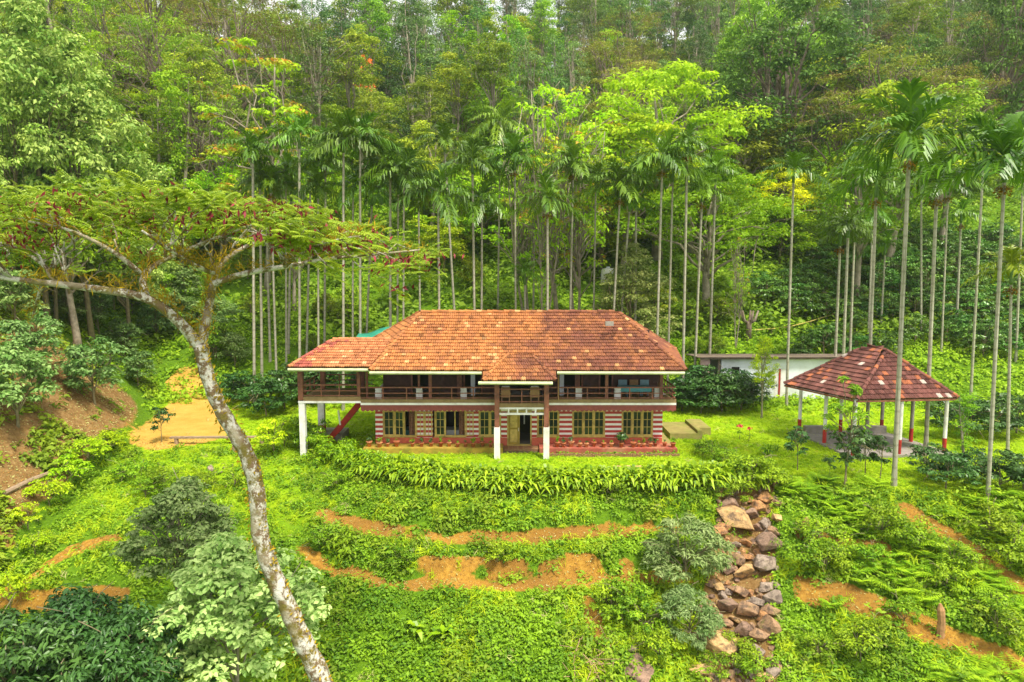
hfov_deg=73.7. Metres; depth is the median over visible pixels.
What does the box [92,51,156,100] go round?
leafy forest tree
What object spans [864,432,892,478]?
sapling
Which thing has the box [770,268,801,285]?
coffee bush
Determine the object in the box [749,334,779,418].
lawn tree
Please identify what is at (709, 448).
leafy shrub
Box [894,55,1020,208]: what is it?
umbrella tree
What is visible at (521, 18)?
slender forest tree
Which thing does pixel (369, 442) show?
potted plant
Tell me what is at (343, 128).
areca palm
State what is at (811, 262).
coffee bush
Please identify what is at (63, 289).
bank shrub
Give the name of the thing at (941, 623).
dead stump
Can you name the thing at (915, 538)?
weedy shrub
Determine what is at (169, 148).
understorey tree
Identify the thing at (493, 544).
weedy shrub
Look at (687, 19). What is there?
broad tree
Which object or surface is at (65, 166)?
broad leaved tree
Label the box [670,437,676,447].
potted plant
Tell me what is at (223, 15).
umbrella tree
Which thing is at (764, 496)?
boulder
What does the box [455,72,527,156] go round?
round topped tree
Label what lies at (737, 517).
boulder
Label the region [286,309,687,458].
plantation house
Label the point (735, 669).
boulder
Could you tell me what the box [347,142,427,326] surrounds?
areca palm
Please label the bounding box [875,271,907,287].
coffee bush
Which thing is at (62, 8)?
leafy forest tree
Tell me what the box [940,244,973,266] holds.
coffee bush
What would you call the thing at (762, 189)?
understorey tree
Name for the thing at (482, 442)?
potted plant
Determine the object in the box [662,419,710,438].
stone platform
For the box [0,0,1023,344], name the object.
forest undergrowth
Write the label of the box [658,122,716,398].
areca palm
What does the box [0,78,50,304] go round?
broad leaved tree
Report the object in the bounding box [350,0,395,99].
slender forest tree
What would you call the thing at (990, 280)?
coffee bush
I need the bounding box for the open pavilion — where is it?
[783,344,959,458]
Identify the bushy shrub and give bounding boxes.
[187,298,216,324]
[188,322,241,357]
[200,272,222,289]
[226,249,265,278]
[234,293,265,312]
[258,297,278,309]
[301,330,323,351]
[312,292,337,313]
[328,306,346,323]
[329,285,365,318]
[455,257,490,287]
[551,303,567,309]
[553,257,568,272]
[598,287,633,310]
[637,286,679,312]
[638,293,668,306]
[638,304,663,323]
[659,294,706,330]
[679,280,699,291]
[685,335,707,351]
[699,296,736,323]
[704,333,726,353]
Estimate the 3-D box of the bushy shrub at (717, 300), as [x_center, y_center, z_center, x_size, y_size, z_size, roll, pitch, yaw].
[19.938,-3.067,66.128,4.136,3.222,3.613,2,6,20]
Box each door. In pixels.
[508,415,518,443]
[774,369,780,397]
[780,369,785,397]
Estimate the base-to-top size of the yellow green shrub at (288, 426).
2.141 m
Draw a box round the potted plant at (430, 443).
[429,437,433,446]
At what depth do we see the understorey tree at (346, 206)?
79.36 m
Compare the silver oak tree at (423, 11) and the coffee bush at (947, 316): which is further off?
the silver oak tree at (423, 11)
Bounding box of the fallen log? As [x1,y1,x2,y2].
[2,471,53,494]
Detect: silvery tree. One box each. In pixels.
[108,467,238,675]
[136,531,331,681]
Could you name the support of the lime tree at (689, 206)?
on the ground at (192, 418)
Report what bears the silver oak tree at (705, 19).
on the ground at (192, 418)
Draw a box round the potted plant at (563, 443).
[561,438,565,447]
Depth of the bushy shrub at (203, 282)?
71.32 m
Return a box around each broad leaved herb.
[406,620,424,640]
[425,624,462,639]
[596,637,609,651]
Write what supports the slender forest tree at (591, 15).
on the ground at (192, 418)
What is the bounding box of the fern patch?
[772,469,1023,681]
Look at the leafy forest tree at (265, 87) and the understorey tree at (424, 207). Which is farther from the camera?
the leafy forest tree at (265, 87)
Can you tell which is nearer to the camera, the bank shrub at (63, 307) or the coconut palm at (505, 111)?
the bank shrub at (63, 307)
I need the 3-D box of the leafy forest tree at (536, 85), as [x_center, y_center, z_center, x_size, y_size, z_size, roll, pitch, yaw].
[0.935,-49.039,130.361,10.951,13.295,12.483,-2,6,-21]
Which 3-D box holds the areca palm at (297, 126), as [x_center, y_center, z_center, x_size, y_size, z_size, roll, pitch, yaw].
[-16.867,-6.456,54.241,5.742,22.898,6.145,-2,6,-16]
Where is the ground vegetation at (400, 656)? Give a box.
[0,443,1023,681]
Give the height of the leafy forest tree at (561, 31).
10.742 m
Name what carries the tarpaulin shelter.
on the ground at (192, 418)
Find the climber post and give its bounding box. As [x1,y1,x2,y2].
[951,392,982,468]
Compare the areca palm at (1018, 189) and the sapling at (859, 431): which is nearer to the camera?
the sapling at (859, 431)
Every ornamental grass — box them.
[756,442,776,454]
[772,443,781,451]
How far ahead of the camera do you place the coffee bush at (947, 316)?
64.80 m
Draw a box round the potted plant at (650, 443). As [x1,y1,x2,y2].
[648,437,652,446]
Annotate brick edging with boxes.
[549,453,679,456]
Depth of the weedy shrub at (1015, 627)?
26.91 m
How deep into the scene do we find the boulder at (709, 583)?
30.38 m
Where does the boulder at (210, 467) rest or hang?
on the ground at (192, 418)
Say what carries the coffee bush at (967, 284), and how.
on the ground at (192, 418)
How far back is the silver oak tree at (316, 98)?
82.57 m
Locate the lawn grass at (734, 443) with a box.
[64,392,1023,544]
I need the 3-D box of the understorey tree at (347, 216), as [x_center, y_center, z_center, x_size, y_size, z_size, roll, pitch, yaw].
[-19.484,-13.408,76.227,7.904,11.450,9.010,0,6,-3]
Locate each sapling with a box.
[149,407,175,441]
[783,425,809,469]
[821,455,836,474]
[822,372,878,486]
[828,424,871,481]
[850,429,878,474]
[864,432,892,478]
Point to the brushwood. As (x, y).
(598, 663)
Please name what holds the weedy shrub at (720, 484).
on the ground at (192, 418)
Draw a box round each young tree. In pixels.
[8,174,144,345]
[790,140,933,308]
[816,78,967,267]
[885,58,1002,250]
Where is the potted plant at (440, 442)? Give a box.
[438,436,443,446]
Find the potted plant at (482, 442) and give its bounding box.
[480,436,484,446]
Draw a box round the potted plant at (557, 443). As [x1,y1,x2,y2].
[554,436,559,446]
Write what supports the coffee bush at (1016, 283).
on the ground at (192, 418)
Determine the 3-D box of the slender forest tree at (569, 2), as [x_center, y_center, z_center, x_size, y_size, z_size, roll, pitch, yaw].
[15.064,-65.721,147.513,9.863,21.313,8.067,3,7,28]
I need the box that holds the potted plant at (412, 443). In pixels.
[409,438,414,446]
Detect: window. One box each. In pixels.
[382,410,416,436]
[434,410,465,436]
[478,409,501,436]
[536,409,559,436]
[571,410,605,436]
[621,410,653,436]
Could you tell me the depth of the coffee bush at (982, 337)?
61.23 m
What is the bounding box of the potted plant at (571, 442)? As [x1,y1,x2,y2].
[568,436,574,446]
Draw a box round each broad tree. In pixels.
[587,0,655,54]
[636,0,667,42]
[677,0,745,60]
[688,0,885,225]
[704,0,835,116]
[818,0,896,65]
[853,22,981,126]
[860,0,919,70]
[876,30,936,82]
[921,0,990,76]
[933,0,1021,77]
[954,0,1023,198]
[982,67,1023,180]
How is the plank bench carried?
on the ground at (192, 418)
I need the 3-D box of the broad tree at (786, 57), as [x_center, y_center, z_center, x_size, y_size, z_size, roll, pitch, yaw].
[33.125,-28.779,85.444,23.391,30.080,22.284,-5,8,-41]
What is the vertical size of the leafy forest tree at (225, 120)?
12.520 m
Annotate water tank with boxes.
[601,267,612,282]
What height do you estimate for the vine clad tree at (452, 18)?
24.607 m
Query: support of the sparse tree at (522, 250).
on the ground at (192, 418)
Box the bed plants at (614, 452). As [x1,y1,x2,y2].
[552,450,677,454]
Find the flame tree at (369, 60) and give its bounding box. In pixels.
[353,53,376,95]
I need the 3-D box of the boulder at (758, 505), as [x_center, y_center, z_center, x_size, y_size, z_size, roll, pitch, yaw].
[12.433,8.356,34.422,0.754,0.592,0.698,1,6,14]
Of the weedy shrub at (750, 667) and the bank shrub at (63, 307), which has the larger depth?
the bank shrub at (63, 307)
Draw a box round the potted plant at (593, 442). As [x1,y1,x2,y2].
[591,439,596,446]
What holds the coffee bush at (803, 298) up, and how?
on the ground at (192, 418)
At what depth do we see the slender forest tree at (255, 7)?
185.14 m
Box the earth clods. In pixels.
[0,414,1023,675]
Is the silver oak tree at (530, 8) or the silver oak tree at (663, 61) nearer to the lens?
the silver oak tree at (663, 61)
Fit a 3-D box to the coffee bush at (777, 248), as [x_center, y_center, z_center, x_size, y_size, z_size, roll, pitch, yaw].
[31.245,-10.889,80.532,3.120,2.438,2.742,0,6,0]
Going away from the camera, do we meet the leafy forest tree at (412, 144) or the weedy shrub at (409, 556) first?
the weedy shrub at (409, 556)
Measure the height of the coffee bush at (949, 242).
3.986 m
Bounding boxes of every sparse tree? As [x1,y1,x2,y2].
[487,116,563,309]
[495,81,626,309]
[512,143,582,309]
[531,112,626,309]
[719,234,752,348]
[865,72,932,218]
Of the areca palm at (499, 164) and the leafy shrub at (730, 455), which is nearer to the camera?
the leafy shrub at (730, 455)
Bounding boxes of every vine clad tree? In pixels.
[50,0,64,47]
[60,0,91,61]
[76,30,106,147]
[122,90,173,241]
[150,61,197,277]
[163,16,195,121]
[220,52,251,127]
[236,0,251,37]
[284,71,313,155]
[413,37,448,127]
[436,9,474,162]
[451,30,487,149]
[469,11,505,121]
[497,14,531,131]
[600,26,621,96]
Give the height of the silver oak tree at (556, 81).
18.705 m
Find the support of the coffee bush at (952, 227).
on the ground at (192, 418)
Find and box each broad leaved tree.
[0,0,125,322]
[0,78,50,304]
[0,150,58,302]
[6,118,101,321]
[17,32,167,344]
[68,148,188,347]
[121,120,150,150]
[675,164,716,241]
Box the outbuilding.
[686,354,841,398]
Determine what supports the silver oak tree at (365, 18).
on the ground at (192, 418)
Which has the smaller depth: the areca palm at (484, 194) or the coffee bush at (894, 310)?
the areca palm at (484, 194)
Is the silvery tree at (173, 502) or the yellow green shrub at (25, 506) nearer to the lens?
the silvery tree at (173, 502)
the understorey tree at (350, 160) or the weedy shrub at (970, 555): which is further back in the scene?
the understorey tree at (350, 160)
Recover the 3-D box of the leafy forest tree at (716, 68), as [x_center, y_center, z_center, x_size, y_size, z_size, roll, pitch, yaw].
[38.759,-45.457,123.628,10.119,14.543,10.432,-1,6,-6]
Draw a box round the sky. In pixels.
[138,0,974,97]
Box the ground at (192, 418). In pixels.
[0,0,1023,681]
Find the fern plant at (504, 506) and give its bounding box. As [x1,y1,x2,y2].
[497,502,514,513]
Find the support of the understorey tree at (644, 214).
on the ground at (192, 418)
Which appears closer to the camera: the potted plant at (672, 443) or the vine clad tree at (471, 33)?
the potted plant at (672, 443)
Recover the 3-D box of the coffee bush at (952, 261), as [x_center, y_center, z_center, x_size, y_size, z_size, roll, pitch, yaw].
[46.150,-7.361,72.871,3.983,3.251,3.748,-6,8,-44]
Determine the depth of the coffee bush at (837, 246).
79.00 m
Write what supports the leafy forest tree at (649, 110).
on the ground at (192, 418)
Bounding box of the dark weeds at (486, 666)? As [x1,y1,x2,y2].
[13,440,1023,681]
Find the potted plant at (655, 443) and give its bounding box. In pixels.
[653,438,658,446]
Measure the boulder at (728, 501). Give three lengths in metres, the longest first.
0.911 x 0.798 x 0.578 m
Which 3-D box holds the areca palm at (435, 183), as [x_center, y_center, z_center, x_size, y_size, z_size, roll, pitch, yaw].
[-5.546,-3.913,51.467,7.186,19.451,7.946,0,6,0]
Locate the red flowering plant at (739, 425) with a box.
[736,424,743,438]
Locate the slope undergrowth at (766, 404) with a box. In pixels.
[18,268,1023,414]
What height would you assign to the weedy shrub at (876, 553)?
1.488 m
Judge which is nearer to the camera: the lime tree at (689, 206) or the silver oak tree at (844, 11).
the lime tree at (689, 206)
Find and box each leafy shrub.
[691,436,714,454]
[698,435,727,459]
[712,447,739,461]
[723,447,759,469]
[731,455,785,479]
[745,452,792,485]
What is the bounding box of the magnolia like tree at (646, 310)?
[586,242,682,340]
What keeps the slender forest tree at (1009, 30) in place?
on the ground at (192, 418)
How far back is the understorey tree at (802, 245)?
77.26 m
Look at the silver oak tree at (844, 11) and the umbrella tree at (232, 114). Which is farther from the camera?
the silver oak tree at (844, 11)
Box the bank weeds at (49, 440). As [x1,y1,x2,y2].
[0,279,164,586]
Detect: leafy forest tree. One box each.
[0,13,49,126]
[15,40,72,104]
[48,0,89,14]
[71,40,167,117]
[76,70,131,124]
[91,0,158,41]
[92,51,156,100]
[96,0,173,62]
[112,56,211,141]
[153,0,220,49]
[181,101,242,142]
[197,0,233,35]
[197,1,239,37]
[197,53,230,106]
[231,10,284,54]
[237,136,280,193]
[241,99,321,154]
[243,66,288,127]
[246,79,299,138]
[264,89,346,146]
[273,33,313,80]
[295,103,392,179]
[321,59,391,121]
[358,46,412,98]
[365,107,427,160]
[377,94,409,133]
[392,71,448,114]
[393,120,463,240]
[421,80,490,149]
[443,77,486,134]
[450,113,532,233]
[476,95,542,143]
[497,53,551,100]
[519,22,556,77]
[536,36,588,107]
[542,18,559,65]
[552,30,575,46]
[557,17,581,41]
[558,92,614,151]
[574,46,620,115]
[599,91,646,110]
[601,11,656,52]
[610,104,680,219]
[624,48,678,103]
[635,32,656,60]
[654,32,699,70]
[663,156,709,231]
[664,84,716,111]
[690,106,750,156]
[695,1,747,34]
[700,104,808,237]
[701,27,727,56]
[704,46,748,105]
[767,107,825,173]
[789,55,830,132]
[794,11,810,32]
[808,1,852,35]
[817,28,837,51]
[831,54,877,114]
[835,82,891,150]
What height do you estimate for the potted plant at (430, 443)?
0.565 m
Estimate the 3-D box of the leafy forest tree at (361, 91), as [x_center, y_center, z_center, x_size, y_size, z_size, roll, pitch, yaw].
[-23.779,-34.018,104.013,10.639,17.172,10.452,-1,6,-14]
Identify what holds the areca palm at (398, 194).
on the ground at (192, 418)
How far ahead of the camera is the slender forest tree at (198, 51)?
81.39 m
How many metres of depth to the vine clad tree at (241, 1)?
143.57 m
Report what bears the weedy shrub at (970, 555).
on the ground at (192, 418)
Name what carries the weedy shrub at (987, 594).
on the ground at (192, 418)
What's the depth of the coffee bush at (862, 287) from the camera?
68.68 m
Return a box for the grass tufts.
[0,443,1023,681]
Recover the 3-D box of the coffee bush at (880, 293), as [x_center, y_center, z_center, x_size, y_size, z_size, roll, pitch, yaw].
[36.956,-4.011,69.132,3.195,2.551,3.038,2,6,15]
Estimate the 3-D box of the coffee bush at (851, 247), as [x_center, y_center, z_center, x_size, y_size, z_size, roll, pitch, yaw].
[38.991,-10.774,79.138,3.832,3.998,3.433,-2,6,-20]
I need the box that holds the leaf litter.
[0,314,148,549]
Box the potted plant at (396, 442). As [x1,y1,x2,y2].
[393,438,399,446]
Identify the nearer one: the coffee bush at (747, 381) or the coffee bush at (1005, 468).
the coffee bush at (1005, 468)
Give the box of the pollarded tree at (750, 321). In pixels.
[741,310,758,340]
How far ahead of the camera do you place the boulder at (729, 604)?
29.49 m
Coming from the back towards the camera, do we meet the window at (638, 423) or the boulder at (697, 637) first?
the window at (638, 423)
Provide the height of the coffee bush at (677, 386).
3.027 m
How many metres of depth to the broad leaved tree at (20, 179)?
50.59 m
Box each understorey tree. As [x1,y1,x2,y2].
[61,145,132,177]
[83,133,177,198]
[102,82,154,137]
[118,184,207,255]
[128,142,229,214]
[159,145,263,246]
[164,167,216,190]
[181,157,254,256]
[246,216,265,251]
[256,183,347,247]
[275,147,338,213]
[304,168,367,263]
[316,180,364,221]
[330,131,396,204]
[331,183,388,225]
[400,148,443,193]
[405,163,520,264]
[406,212,474,272]
[412,171,446,223]
[451,157,517,242]
[461,154,518,233]
[464,153,536,245]
[519,125,589,164]
[524,180,598,273]
[533,138,565,178]
[558,176,641,275]
[569,149,654,245]
[573,179,669,249]
[638,208,683,229]
[715,185,790,259]
[727,167,790,205]
[728,153,819,221]
[739,198,822,263]
[757,197,813,255]
[787,133,847,189]
[961,152,1008,197]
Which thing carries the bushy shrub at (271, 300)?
on the ground at (192, 418)
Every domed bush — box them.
[639,512,741,585]
[646,581,725,650]
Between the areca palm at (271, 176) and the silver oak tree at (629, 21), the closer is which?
the areca palm at (271, 176)
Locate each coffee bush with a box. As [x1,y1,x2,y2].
[0,582,153,681]
[0,592,107,681]
[54,598,228,681]
[216,373,249,394]
[222,370,266,403]
[232,376,288,415]
[249,369,312,407]
[273,360,334,388]
[291,371,347,391]
[319,371,372,387]
[664,380,700,410]
[665,365,714,399]
[671,377,728,412]
[684,364,746,400]
[696,372,749,411]
[713,363,760,397]
[719,373,769,410]
[741,376,778,401]
[744,271,773,287]
[747,277,788,304]
[763,238,787,252]
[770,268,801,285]
[777,288,819,316]
[778,283,813,302]
[785,282,828,302]
[789,335,816,353]
[792,264,812,281]
[793,258,827,275]
[795,324,854,353]
[798,272,830,290]
[800,233,821,250]
[803,294,847,321]
[804,270,827,283]
[805,240,832,260]
[807,251,836,265]
[808,276,844,293]
[813,261,844,274]
[818,321,861,346]
[822,288,862,305]
[826,242,844,255]
[827,249,852,264]
[828,256,869,275]
[829,269,851,285]
[829,295,861,314]
[834,240,855,253]
[836,284,879,304]
[837,335,876,351]
[840,280,864,293]
[841,307,867,330]
[848,265,885,285]
[849,245,878,264]
[855,298,893,317]
[861,263,898,281]
[861,269,890,290]
[861,328,911,353]
[862,289,892,305]
[863,245,896,263]
[875,257,900,276]
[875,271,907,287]
[875,275,927,298]
[876,296,906,317]
[881,250,914,269]
[883,256,923,278]
[890,287,941,311]
[898,248,927,262]
[898,266,942,288]
[899,217,927,237]
[900,243,926,256]
[900,254,954,278]
[901,231,932,246]
[903,313,938,341]
[905,441,958,477]
[909,237,943,254]
[914,282,947,300]
[916,454,981,487]
[920,398,970,420]
[922,249,948,264]
[922,292,947,311]
[922,399,1003,439]
[923,225,939,239]
[923,275,953,289]
[928,320,965,341]
[929,257,966,274]
[930,223,963,235]
[935,307,972,328]
[936,233,965,255]
[936,278,978,303]
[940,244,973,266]
[944,292,995,314]
[947,232,973,251]
[948,240,986,264]
[948,311,986,343]
[950,392,1023,433]
[951,257,988,275]
[951,446,1004,483]
[952,275,979,290]
[953,229,982,246]
[957,322,1007,355]
[959,295,1002,318]
[962,269,989,288]
[963,224,998,243]
[963,243,1006,263]
[965,285,994,297]
[965,318,1015,339]
[966,260,993,270]
[967,239,991,254]
[968,449,1023,490]
[975,267,995,283]
[981,222,1019,240]
[982,332,1023,355]
[982,395,1023,433]
[983,283,1015,298]
[986,309,1023,335]
[988,250,1002,260]
[991,273,1015,286]
[991,453,1023,489]
[994,294,1023,313]
[995,235,1023,250]
[995,276,1023,294]
[1012,289,1023,305]
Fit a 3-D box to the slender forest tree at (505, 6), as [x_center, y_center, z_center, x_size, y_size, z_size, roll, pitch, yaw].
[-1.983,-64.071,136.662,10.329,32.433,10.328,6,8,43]
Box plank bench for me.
[169,436,263,443]
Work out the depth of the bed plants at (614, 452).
40.74 m
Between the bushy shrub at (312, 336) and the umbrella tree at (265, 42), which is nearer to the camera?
the bushy shrub at (312, 336)
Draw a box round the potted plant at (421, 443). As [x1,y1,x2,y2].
[417,437,423,446]
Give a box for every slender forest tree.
[31,0,64,44]
[55,0,103,45]
[147,39,234,230]
[160,52,216,145]
[197,0,243,87]
[201,2,236,41]
[217,0,243,44]
[236,0,265,45]
[256,0,264,57]
[264,0,308,87]
[308,12,333,40]
[321,0,359,72]
[326,23,394,119]
[342,93,401,220]
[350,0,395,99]
[377,0,399,98]
[392,75,455,214]
[396,0,436,67]
[423,0,482,83]
[426,51,479,185]
[449,19,517,155]
[471,0,499,18]
[498,0,510,52]
[499,10,540,107]
[523,0,562,113]
[557,0,599,84]
[574,0,606,41]
[577,37,614,120]
[640,0,670,47]
[656,60,700,142]
[664,59,711,132]
[674,0,703,56]
[715,0,740,39]
[781,0,842,126]
[791,30,820,137]
[884,0,962,77]
[991,0,1023,134]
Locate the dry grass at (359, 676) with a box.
[47,402,1022,681]
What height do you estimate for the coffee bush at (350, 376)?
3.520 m
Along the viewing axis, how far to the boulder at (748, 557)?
32.21 m
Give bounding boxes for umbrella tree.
[0,166,463,681]
[39,0,175,110]
[45,0,51,30]
[69,6,261,227]
[84,0,192,102]
[149,82,261,257]
[152,0,306,131]
[157,1,223,52]
[222,1,366,120]
[246,25,293,80]
[253,43,332,101]
[563,26,659,106]
[580,57,679,124]
[585,4,673,58]
[611,31,676,104]
[612,48,654,93]
[648,0,695,49]
[786,83,899,259]
[789,27,981,231]
[853,4,964,56]
[873,0,954,76]
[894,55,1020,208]
[904,27,1023,184]
[924,11,1023,78]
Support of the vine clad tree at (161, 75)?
on the ground at (192, 418)
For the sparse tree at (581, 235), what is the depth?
59.66 m
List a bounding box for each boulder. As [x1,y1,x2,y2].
[207,465,213,471]
[624,653,653,681]
[628,645,638,651]
[688,659,719,680]
[690,632,706,648]
[705,579,712,587]
[705,633,737,656]
[708,594,714,598]
[713,582,725,591]
[714,525,727,534]
[716,505,753,530]
[716,516,722,522]
[716,522,730,530]
[716,598,738,611]
[717,590,727,598]
[722,496,738,506]
[722,669,734,678]
[723,563,734,574]
[723,580,731,584]
[723,618,732,627]
[725,585,748,596]
[725,588,732,594]
[729,615,742,623]
[730,563,757,577]
[731,552,744,565]
[732,541,740,546]
[732,667,740,673]
[734,621,752,636]
[737,600,758,616]
[739,539,751,546]
[743,553,753,560]
[745,508,758,517]
[748,589,753,596]
[748,596,764,607]
[748,627,769,641]
[749,643,765,660]
[750,532,782,550]
[751,500,766,511]
[753,523,763,530]
[753,547,760,554]
[753,554,777,570]
[756,593,762,598]
[756,610,768,620]
[756,614,781,635]
[757,492,773,502]
[757,671,778,681]
[758,517,771,528]
[759,582,772,592]
[760,603,780,616]
[762,589,782,605]
[766,667,782,676]
[767,525,782,536]
[769,645,774,650]
[771,499,781,505]
[771,512,781,521]
[771,660,781,668]
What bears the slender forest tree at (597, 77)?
on the ground at (192, 418)
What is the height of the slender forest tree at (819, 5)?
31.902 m
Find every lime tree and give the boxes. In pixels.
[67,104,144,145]
[533,112,701,278]
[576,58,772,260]
[612,158,805,310]
[650,158,759,252]
[740,167,825,247]
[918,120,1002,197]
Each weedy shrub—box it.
[109,459,153,481]
[128,476,163,497]
[142,463,185,487]
[194,471,228,487]
[217,463,246,486]
[300,520,338,546]
[316,470,348,491]
[384,543,414,565]
[478,539,513,564]
[585,578,641,616]
[589,576,654,622]
[595,477,624,497]
[617,598,672,633]
[634,621,686,666]
[694,649,732,679]
[706,478,729,497]
[719,475,756,502]
[721,626,762,665]
[733,652,777,681]
[770,527,830,567]
[792,515,846,545]
[793,626,842,662]
[804,543,854,571]
[811,531,864,560]
[831,624,890,665]
[849,501,910,539]
[850,612,906,647]
[852,539,896,564]
[880,590,929,628]
[884,514,940,545]
[912,559,971,593]
[933,536,982,567]
[956,492,1023,536]
[969,587,1022,618]
[969,598,1023,640]
[972,524,1023,567]
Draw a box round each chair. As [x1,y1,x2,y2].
[500,386,510,402]
[529,386,539,402]
[618,380,627,396]
[629,380,638,396]
[640,380,648,396]
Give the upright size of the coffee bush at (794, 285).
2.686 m
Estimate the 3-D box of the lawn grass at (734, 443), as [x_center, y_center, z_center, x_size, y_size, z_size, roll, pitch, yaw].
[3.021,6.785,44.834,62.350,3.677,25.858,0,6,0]
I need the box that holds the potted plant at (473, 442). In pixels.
[470,437,475,446]
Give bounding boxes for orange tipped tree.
[182,81,247,259]
[193,37,318,296]
[257,115,315,310]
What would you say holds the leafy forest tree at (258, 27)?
on the ground at (192, 418)
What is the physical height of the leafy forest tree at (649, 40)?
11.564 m
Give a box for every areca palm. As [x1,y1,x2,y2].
[217,127,290,402]
[226,156,289,377]
[234,169,295,361]
[241,165,297,369]
[257,112,328,357]
[257,151,311,371]
[268,176,316,353]
[277,146,339,352]
[288,107,382,410]
[290,167,348,345]
[293,144,354,342]
[309,111,402,333]
[315,166,388,387]
[345,178,399,332]
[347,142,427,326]
[362,147,442,319]
[368,166,426,323]
[386,160,483,309]
[395,170,441,309]
[412,121,481,309]
[436,175,518,309]
[443,137,516,309]
[474,146,518,309]
[481,130,555,309]
[497,259,551,310]
[504,172,594,309]
[511,160,563,309]
[542,137,606,309]
[567,160,612,309]
[573,156,663,309]
[601,181,662,312]
[609,154,666,320]
[615,126,707,334]
[636,149,711,394]
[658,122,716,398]
[668,170,741,365]
[678,150,750,364]
[757,150,831,405]
[815,221,865,355]
[817,205,881,402]
[818,76,1014,486]
[823,154,931,424]
[825,216,883,351]
[855,229,913,322]
[856,196,900,335]
[886,148,998,446]
[895,150,937,329]
[899,111,1023,500]
[913,168,986,351]
[928,198,994,320]
[933,104,1023,397]
[961,244,1023,449]
[988,158,1023,361]
[993,170,1023,199]
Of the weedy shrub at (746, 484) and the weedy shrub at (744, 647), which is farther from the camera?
the weedy shrub at (746, 484)
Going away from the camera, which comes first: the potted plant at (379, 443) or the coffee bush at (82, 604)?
the coffee bush at (82, 604)
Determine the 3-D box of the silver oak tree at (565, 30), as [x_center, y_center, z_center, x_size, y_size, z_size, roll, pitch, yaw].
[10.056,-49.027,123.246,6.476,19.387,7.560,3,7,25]
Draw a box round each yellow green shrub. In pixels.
[0,566,32,607]
[4,499,46,529]
[17,531,53,553]
[21,476,76,505]
[44,454,94,484]
[64,436,113,460]
[90,430,125,453]
[102,427,134,447]
[253,417,290,451]
[269,420,297,447]
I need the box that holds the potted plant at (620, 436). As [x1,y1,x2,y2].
[614,432,628,446]
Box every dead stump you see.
[800,517,808,537]
[936,603,945,638]
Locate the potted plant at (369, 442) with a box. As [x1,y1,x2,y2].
[366,436,371,446]
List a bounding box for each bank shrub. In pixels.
[0,246,48,294]
[0,260,55,327]
[0,309,65,361]
[0,340,65,427]
[38,267,100,301]
[42,289,93,324]
[52,335,132,404]
[77,292,121,333]
[91,268,151,312]
[102,317,146,355]
[113,282,145,313]
[121,348,158,385]
[125,244,175,280]
[136,304,175,339]
[147,268,194,300]
[158,289,199,334]
[167,263,204,295]
[195,314,234,354]
[198,293,243,330]
[214,332,251,369]
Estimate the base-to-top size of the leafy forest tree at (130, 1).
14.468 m
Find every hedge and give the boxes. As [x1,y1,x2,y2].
[276,414,392,478]
[343,448,775,496]
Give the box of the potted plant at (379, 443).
[376,437,382,447]
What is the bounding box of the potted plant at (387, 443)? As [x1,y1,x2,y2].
[385,438,389,446]
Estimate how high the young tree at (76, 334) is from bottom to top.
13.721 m
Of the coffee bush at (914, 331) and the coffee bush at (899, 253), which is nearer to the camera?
the coffee bush at (914, 331)
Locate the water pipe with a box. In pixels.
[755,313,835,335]
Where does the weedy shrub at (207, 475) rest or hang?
on the ground at (192, 418)
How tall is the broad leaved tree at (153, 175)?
17.927 m
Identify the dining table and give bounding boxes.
[617,385,650,398]
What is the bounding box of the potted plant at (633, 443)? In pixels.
[630,439,635,447]
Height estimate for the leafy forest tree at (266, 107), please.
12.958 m
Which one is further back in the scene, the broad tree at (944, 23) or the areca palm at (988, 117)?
the broad tree at (944, 23)
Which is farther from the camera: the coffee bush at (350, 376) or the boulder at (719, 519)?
the coffee bush at (350, 376)
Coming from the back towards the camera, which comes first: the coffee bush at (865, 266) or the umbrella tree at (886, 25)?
the umbrella tree at (886, 25)
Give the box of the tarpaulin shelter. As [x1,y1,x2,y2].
[356,327,389,411]
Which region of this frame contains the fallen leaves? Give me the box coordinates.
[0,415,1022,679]
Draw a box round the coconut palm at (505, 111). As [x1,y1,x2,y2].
[454,96,548,232]
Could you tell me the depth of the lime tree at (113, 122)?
85.96 m
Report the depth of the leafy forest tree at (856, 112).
101.07 m
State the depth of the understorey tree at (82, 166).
77.77 m
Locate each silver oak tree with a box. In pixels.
[242,60,280,137]
[280,19,344,176]
[293,0,317,84]
[296,18,323,83]
[302,0,340,84]
[314,0,367,100]
[335,19,363,98]
[344,1,380,88]
[345,49,374,107]
[353,0,397,59]
[367,0,410,96]
[374,42,405,129]
[376,12,437,198]
[394,0,427,97]
[400,21,421,103]
[404,1,446,87]
[411,10,462,153]
[426,0,462,77]
[444,0,486,97]
[455,6,500,133]
[456,0,502,63]
[493,0,519,34]
[494,29,536,136]
[495,0,529,38]
[507,45,551,152]
[514,0,557,98]
[522,6,548,102]
[528,70,574,176]
[537,35,578,127]
[549,0,575,29]
[553,0,575,37]
[555,12,582,98]
[555,40,592,128]
[564,12,594,124]
[573,0,612,104]
[601,0,643,62]
[642,0,670,65]
[643,0,677,100]
[644,59,669,124]
[649,0,687,93]
[671,1,684,46]
[676,27,717,128]
[683,19,709,66]
[684,34,718,149]
[695,0,719,64]
[695,0,739,92]
[702,40,724,111]
[743,0,764,31]
[751,80,801,197]
[790,68,816,149]
[798,0,829,49]
[834,4,862,66]
[840,0,892,116]
[929,0,975,94]
[936,0,980,17]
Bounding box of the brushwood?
[560,615,623,681]
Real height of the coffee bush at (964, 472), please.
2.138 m

